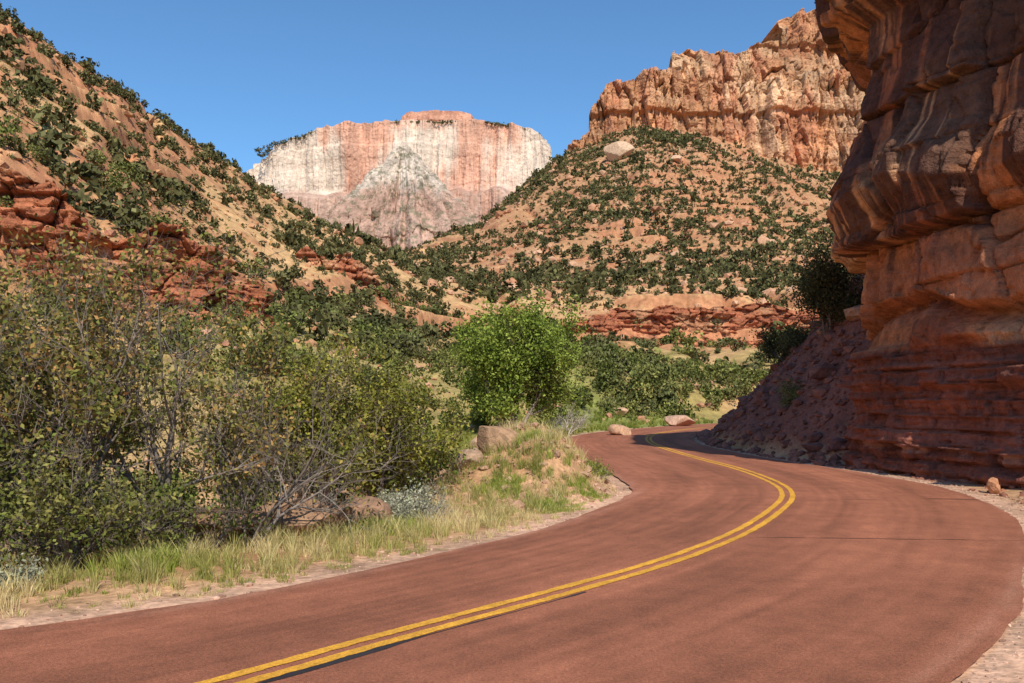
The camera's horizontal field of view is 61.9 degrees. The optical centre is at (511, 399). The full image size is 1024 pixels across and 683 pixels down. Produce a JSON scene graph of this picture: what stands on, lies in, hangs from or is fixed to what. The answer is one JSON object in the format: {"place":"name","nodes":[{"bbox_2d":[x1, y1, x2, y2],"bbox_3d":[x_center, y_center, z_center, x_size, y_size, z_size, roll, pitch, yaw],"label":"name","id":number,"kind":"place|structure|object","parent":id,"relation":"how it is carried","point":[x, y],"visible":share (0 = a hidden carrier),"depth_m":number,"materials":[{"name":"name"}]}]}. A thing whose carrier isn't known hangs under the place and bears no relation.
{"place":"outdoors","nodes":[
{"label":"outdoors","id":0,"kind":"place"},
{"bbox_2d":[0,0,815,172],"label":"sky","id":1,"kind":"structure","parent":0,"point":[243,76],"materials":[{"name":"blue"}]},
{"bbox_2d":[0,423,1023,682],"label":"road","id":2,"kind":"structure","parent":0,"point":[688,559],"depth_m":8.39,"materials":[{"name":"brown asphalt"}]},
{"bbox_2d":[0,17,1023,682],"bbox_3d":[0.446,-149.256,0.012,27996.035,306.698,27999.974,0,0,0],"label":"ground","id":3,"kind":"structure","parent":0,"point":[1002,653],"depth_m":102.67,"materials":[{"name":"soil"}]},
{"bbox_2d":[0,553,56,590],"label":"sagebrush","id":4,"kind":"object","parent":3,"relation":"on","point":[30,572],"visible":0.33,"depth_m":9.33,"materials":[{"name":"grey plant"}]},
{"bbox_2d":[0,424,74,563],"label":"scrub oak","id":5,"kind":"object","parent":3,"relation":"on","point":[2,499],"visible":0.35,"depth_m":10.28,"materials":[{"name":"green plant"}]},
{"bbox_2d":[0,238,153,552],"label":"scrub oak","id":6,"kind":"object","parent":3,"relation":"on","point":[14,407],"visible":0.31,"depth_m":11.64,"materials":[{"name":"green plant"}]},
{"bbox_2d":[0,213,205,496],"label":"scrub oak","id":7,"kind":"object","parent":3,"relation":"on","point":[38,312],"visible":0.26,"depth_m":12.41,"materials":[{"name":"green plant"}]},
{"bbox_2d":[0,420,229,573],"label":"scrub oak","id":8,"kind":"object","parent":3,"relation":"on","point":[52,515],"visible":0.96,"depth_m":10.18,"materials":[{"name":"green plant"}]},
{"bbox_2d":[0,208,258,565],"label":"scrub oak","id":9,"kind":"object","parent":3,"relation":"on","point":[102,394],"visible":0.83,"depth_m":10.74,"materials":[{"name":"green plant"}]},
{"bbox_2d":[0,167,274,326],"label":"red rock outcrop","id":10,"kind":"object","parent":3,"relation":"on","point":[43,201],"visible":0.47,"depth_m":78.17,"materials":[{"name":"stone"}]},
{"bbox_2d":[0,211,310,547],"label":"scrub oak","id":11,"kind":"object","parent":3,"relation":"on","point":[149,424],"visible":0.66,"depth_m":11.41,"materials":[{"name":"green plant"}]},
{"bbox_2d":[0,21,384,364],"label":"hillside rocks","id":12,"kind":"object","parent":3,"relation":"on","point":[18,156],"visible":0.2,"depth_m":129.78,"materials":[{"name":"stone"}]},
{"bbox_2d":[125,441,294,552],"bbox_3d":[-4.053,1.400,11.568,2.249,1.687,1.517,0,0,-25],"label":"scrub oak","id":13,"kind":"object","parent":3,"relation":"on","point":[232,524],"visible":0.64,"depth_m":11.43,"materials":[{"name":"green plant"}]},
{"bbox_2d":[0,3,451,375],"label":"hillside shrubs","id":14,"kind":"object","parent":3,"relation":"on","point":[127,213],"visible":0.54,"depth_m":125.02,"materials":[{"name":"green plant"}]},
{"bbox_2d":[185,507,274,541],"bbox_3d":[-4.187,1.862,12.522,1.246,0.474,0.975,0,0,29],"label":"boulder","id":15,"kind":"object","parent":3,"relation":"on","point":[262,514],"visible":0.28,"depth_m":12.24,"materials":[{"name":"stone"}]},
{"bbox_2d":[6,391,458,529],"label":"creekside shrubs","id":16,"kind":"object","parent":3,"relation":"on","point":[141,478],"visible":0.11,"depth_m":23.03,"materials":[{"name":"green plant"}]},
{"bbox_2d":[148,294,411,542],"bbox_3d":[-3.497,0.529,12.430,3.407,4.131,3.629,0,0,-38],"label":"scrub oak","id":17,"kind":"object","parent":3,"relation":"on","point":[256,360],"visible":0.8,"depth_m":12.03,"materials":[{"name":"green plant"}]},
{"bbox_2d":[142,320,430,546],"bbox_3d":[-3.420,0.646,12.049,4.574,3.964,3.197,0,0,0],"label":"dead shrub","id":18,"kind":"object","parent":3,"relation":"on","point":[278,505],"visible":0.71,"depth_m":12.05,"materials":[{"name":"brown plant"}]},
{"bbox_2d":[216,433,372,534],"bbox_3d":[-3.344,1.359,13.414,2.119,1.666,2.138,0,0,33],"label":"dead shrub","id":19,"kind":"object","parent":3,"relation":"on","point":[331,492],"visible":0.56,"depth_m":13.17,"materials":[{"name":"grey plant"}]},
{"bbox_2d":[161,319,444,501],"bbox_3d":[-3.778,0.405,15.499,4.844,3.625,3.425,0,0,-23],"label":"oak","id":20,"kind":"object","parent":3,"relation":"on","point":[293,397],"visible":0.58,"depth_m":15.35,"materials":[{"name":"green plant"}]},
{"bbox_2d":[0,418,617,618],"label":"roadside grass","id":21,"kind":"structure","parent":3,"relation":"on","point":[312,542],"depth_m":11.64,"materials":[{"name":"beige plant"}]},
{"bbox_2d":[270,497,352,536],"bbox_3d":[-3.330,1.893,13.136,1.420,0.766,1.085,0,0,24],"label":"boulder","id":22,"kind":"object","parent":3,"relation":"on","point":[305,518],"visible":0.38,"depth_m":12.86,"materials":[{"name":"stone"}]},
{"bbox_2d":[293,484,365,523],"bbox_3d":[-2.907,1.793,13.543,1.155,0.820,1.175,0,0,-18],"label":"sagebrush","id":23,"kind":"object","parent":3,"relation":"on","point":[337,502],"visible":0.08,"depth_m":13.54,"materials":[{"name":"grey plant"}]},
{"bbox_2d":[295,246,388,304],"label":"red rock outcrop","id":24,"kind":"object","parent":3,"relation":"on","point":[352,267],"visible":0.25,"depth_m":147.60,"materials":[{"name":"stone"}]},
{"bbox_2d":[343,495,392,526],"bbox_3d":[-2.488,1.879,14.067,1.059,0.589,0.888,0,0,0],"label":"boulder","id":25,"kind":"object","parent":3,"relation":"on","point":[374,507],"visible":0.3,"depth_m":13.74,"materials":[{"name":"stone"}]},
{"bbox_2d":[0,68,767,435],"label":"valley shrubs","id":26,"kind":"object","parent":3,"relation":"on","point":[446,360],"visible":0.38,"depth_m":78.81,"materials":[{"name":"green plant"}]},
{"bbox_2d":[247,110,551,249],"bbox_3d":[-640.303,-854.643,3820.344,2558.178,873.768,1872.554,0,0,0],"label":"sandstone mesa","id":27,"kind":"structure","parent":3,"relation":"on","point":[404,182],"depth_m":3536.08,"materials":[{"name":"beige stone"}]},
{"bbox_2d":[255,119,541,157],"bbox_3d":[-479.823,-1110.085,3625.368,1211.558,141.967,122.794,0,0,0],"label":"rim trees","id":28,"kind":"object","parent":27,"relation":"on","point":[258,149],"visible":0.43,"depth_m":3585.66,"materials":[{"name":"green plant"}]},
{"bbox_2d":[366,483,434,515],"bbox_3d":[-2.007,1.873,14.775,1.262,0.773,1.067,0,0,24],"label":"sagebrush","id":29,"kind":"object","parent":3,"relation":"on","point":[384,494],"visible":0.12,"depth_m":14.94,"materials":[{"name":"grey plant"}]},
{"bbox_2d":[321,361,482,499],"bbox_3d":[-2.259,0.726,17.176,3.604,3.012,3.512,0,0,-27],"label":"oak","id":30,"kind":"object","parent":3,"relation":"on","point":[396,447],"visible":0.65,"depth_m":16.49,"materials":[{"name":"green plant"}]},
{"bbox_2d":[381,474,453,523],"bbox_3d":[-1.592,1.750,14.255,1.326,1.021,1.462,0,0,0],"label":"sagebrush","id":31,"kind":"object","parent":3,"relation":"on","point":[416,502],"visible":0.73,"depth_m":14.25,"materials":[{"name":"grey plant"}]},
{"bbox_2d":[355,417,486,489],"bbox_3d":[-2.270,1.455,18.529,3.496,2.336,2.485,0,0,0],"label":"green shrub","id":32,"kind":"object","parent":3,"relation":"on","point":[428,467],"visible":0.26,"depth_m":18.38,"materials":[{"name":"green plant"}]},
{"bbox_2d":[3,209,860,497],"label":"valley rocks","id":33,"kind":"object","parent":3,"relation":"on","point":[851,313],"visible":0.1,"depth_m":68.83,"materials":[{"name":"stone"}]},
{"bbox_2d":[454,448,482,469],"bbox_3d":[-0.963,1.296,18.567,0.582,0.499,0.449,0,0,-36],"label":"boulder","id":34,"kind":"object","parent":3,"relation":"on","point":[473,453],"visible":0.66,"depth_m":18.45,"materials":[{"name":"stone"}]},
{"bbox_2d":[477,426,521,453],"bbox_3d":[-0.293,0.967,19.142,0.961,0.791,0.705,0,0,41],"label":"boulder","id":35,"kind":"object","parent":3,"relation":"on","point":[491,433],"visible":0.62,"depth_m":18.90,"materials":[{"name":"stone"}]},
{"bbox_2d":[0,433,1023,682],"bbox_3d":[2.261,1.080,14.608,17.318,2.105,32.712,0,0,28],"label":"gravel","id":36,"kind":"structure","parent":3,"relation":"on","point":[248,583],"depth_m":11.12,"materials":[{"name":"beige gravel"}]},
{"bbox_2d":[443,287,593,427],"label":"cottonwood tree","id":37,"kind":"object","parent":3,"relation":"on","point":[514,359],"visible":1,"depth_m":44.10,"materials":[{"name":"green plant"}]},
{"bbox_2d":[425,421,616,513],"bbox_3d":[0.295,1.355,20.234,4.282,1.684,9.643,0,0,0],"label":"berm rubble","id":38,"kind":"object","parent":3,"relation":"on","point":[557,453],"visible":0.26,"depth_m":17.74,"materials":[{"name":"stone"}]},
{"bbox_2d":[234,256,819,377],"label":"valley shrubs","id":39,"kind":"object","parent":3,"relation":"on","point":[601,341],"visible":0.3,"depth_m":129.78,"materials":[{"name":"green plant"}]},
{"bbox_2d":[293,133,833,313],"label":"hillside rocks","id":40,"kind":"object","parent":3,"relation":"on","point":[770,292],"visible":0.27,"depth_m":394.65,"materials":[{"name":"stone"}]},
{"bbox_2d":[549,403,595,433],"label":"shrub","id":41,"kind":"object","parent":3,"relation":"on","point":[572,425],"visible":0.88,"depth_m":49.93,"materials":[{"name":"plant"}]},
{"bbox_2d":[584,456,603,467],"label":"sagebrush","id":42,"kind":"object","parent":3,"relation":"on","point":[593,461],"visible":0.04,"depth_m":22.75,"materials":[{"name":"green plant"}]},
{"bbox_2d":[336,124,857,309],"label":"hillside","id":43,"kind":"structure","parent":3,"relation":"on","point":[581,283],"depth_m":424.26,"materials":[{"name":"green plant"}]},
{"bbox_2d":[586,455,614,478],"bbox_3d":[2.001,1.629,20.224,0.897,0.710,1.045,0,0,0],"label":"sagebrush","id":44,"kind":"object","parent":3,"relation":"on","point":[598,469],"visible":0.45,"depth_m":20.05,"materials":[{"name":"green plant"}]},
{"bbox_2d":[598,170,606,175],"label":"boulder","id":45,"kind":"object","parent":3,"relation":"on","point":[602,172],"visible":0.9,"depth_m":558.06,"materials":[{"name":"stone"}]},
{"bbox_2d":[603,141,634,161],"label":"boulder","id":46,"kind":"object","parent":3,"relation":"on","point":[616,150],"visible":0.79,"depth_m":595.65,"materials":[{"name":"stone"}]},
{"bbox_2d":[608,424,630,434],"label":"boulder","id":47,"kind":"object","parent":3,"relation":"on","point":[615,429],"visible":0.91,"depth_m":48.60,"materials":[{"name":"stone"}]},
{"bbox_2d":[613,407,627,415],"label":"boulder","id":48,"kind":"object","parent":3,"relation":"on","point":[624,411],"visible":0.52,"depth_m":71.59,"materials":[{"name":"stone"}]},
{"bbox_2d":[562,341,767,415],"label":"valley shrubs","id":49,"kind":"object","parent":3,"relation":"on","point":[642,375],"visible":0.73,"depth_m":83.83,"materials":[{"name":"green plant"}]},
{"bbox_2d":[671,155,681,162],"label":"boulder","id":50,"kind":"object","parent":3,"relation":"on","point":[677,158],"visible":0.77,"depth_m":582.73,"materials":[{"name":"stone"}]},
{"bbox_2d":[664,415,695,425],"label":"boulder","id":51,"kind":"object","parent":3,"relation":"on","point":[679,420],"visible":0.92,"depth_m":65.44,"materials":[{"name":"stone"}]},
{"bbox_2d":[563,302,818,347],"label":"red rock ledge","id":52,"kind":"object","parent":3,"relation":"on","point":[660,319],"visible":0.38,"depth_m":214.19,"materials":[{"name":"stone"}]},
{"bbox_2d":[567,66,864,173],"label":"canyon wall","id":53,"kind":"structure","parent":3,"relation":"on","point":[805,118],"depth_m":744.73,"materials":[{"name":"stone"}]},
{"bbox_2d":[669,8,844,86],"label":"canyon wall","id":54,"kind":"structure","parent":53,"relation":"on","point":[794,45],"depth_m":846.28,"materials":[{"name":"stone"}]},
{"bbox_2d":[749,318,815,363],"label":"pinyon pine","id":55,"kind":"object","parent":3,"relation":"on","point":[791,337],"visible":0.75,"depth_m":44.23,"materials":[{"name":"green plant"}]},
{"bbox_2d":[696,274,870,468],"bbox_3d":[16.674,-3.799,43.606,14.220,12.297,39.562,0,0,11],"label":"talus rubble","id":56,"kind":"object","parent":3,"relation":"on","point":[820,371],"visible":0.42,"depth_m":33.26,"materials":[{"name":"stone"}]},
{"bbox_2d":[770,375,805,394],"bbox_3d":[11.828,-0.541,35.881,1.771,1.302,1.789,0,0,14],"label":"green shrub","id":57,"kind":"object","parent":3,"relation":"on","point":[787,388],"visible":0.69,"depth_m":35.89,"materials":[{"name":"green plant"}]},
{"bbox_2d":[775,385,801,407],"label":"green shrub","id":58,"kind":"object","parent":3,"relation":"on","point":[791,398],"visible":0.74,"depth_m":33.44,"materials":[{"name":"green plant"}]},
{"bbox_2d":[782,231,865,333],"bbox_3d":[14.230,-5.038,38.077,4.171,4.521,5.342,0,0,0],"label":"pinyon pine","id":59,"kind":"object","parent":3,"relation":"on","point":[827,293],"visible":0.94,"depth_m":37.47,"materials":[{"name":"green plant"}]},
{"bbox_2d":[814,0,1023,488],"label":"sandstone cliff","id":60,"kind":"structure","parent":3,"relation":"on","point":[925,213],"depth_m":21.66,"materials":[{"name":"brown stone"}]},
{"bbox_2d":[829,462,1023,503],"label":"cliff base rubble","id":61,"kind":"object","parent":3,"relation":"on","point":[1004,494],"visible":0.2,"depth_m":20.33,"materials":[{"name":"stone"}]},
{"bbox_2d":[986,477,1000,493],"bbox_3d":[10.501,1.882,18.584,0.275,0.397,0.186,0,0,0],"label":"boulder","id":62,"kind":"object","parent":3,"relation":"on","point":[992,485],"visible":0.96,"depth_m":18.56,"materials":[{"name":"stone"}]},
{"bbox_2d":[409,394,712,460],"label":"meadow grass","id":63,"kind":"structure","parent":0,"point":[632,424],"depth_m":61.06,"materials":[{"name":"green plant"}]}
]}

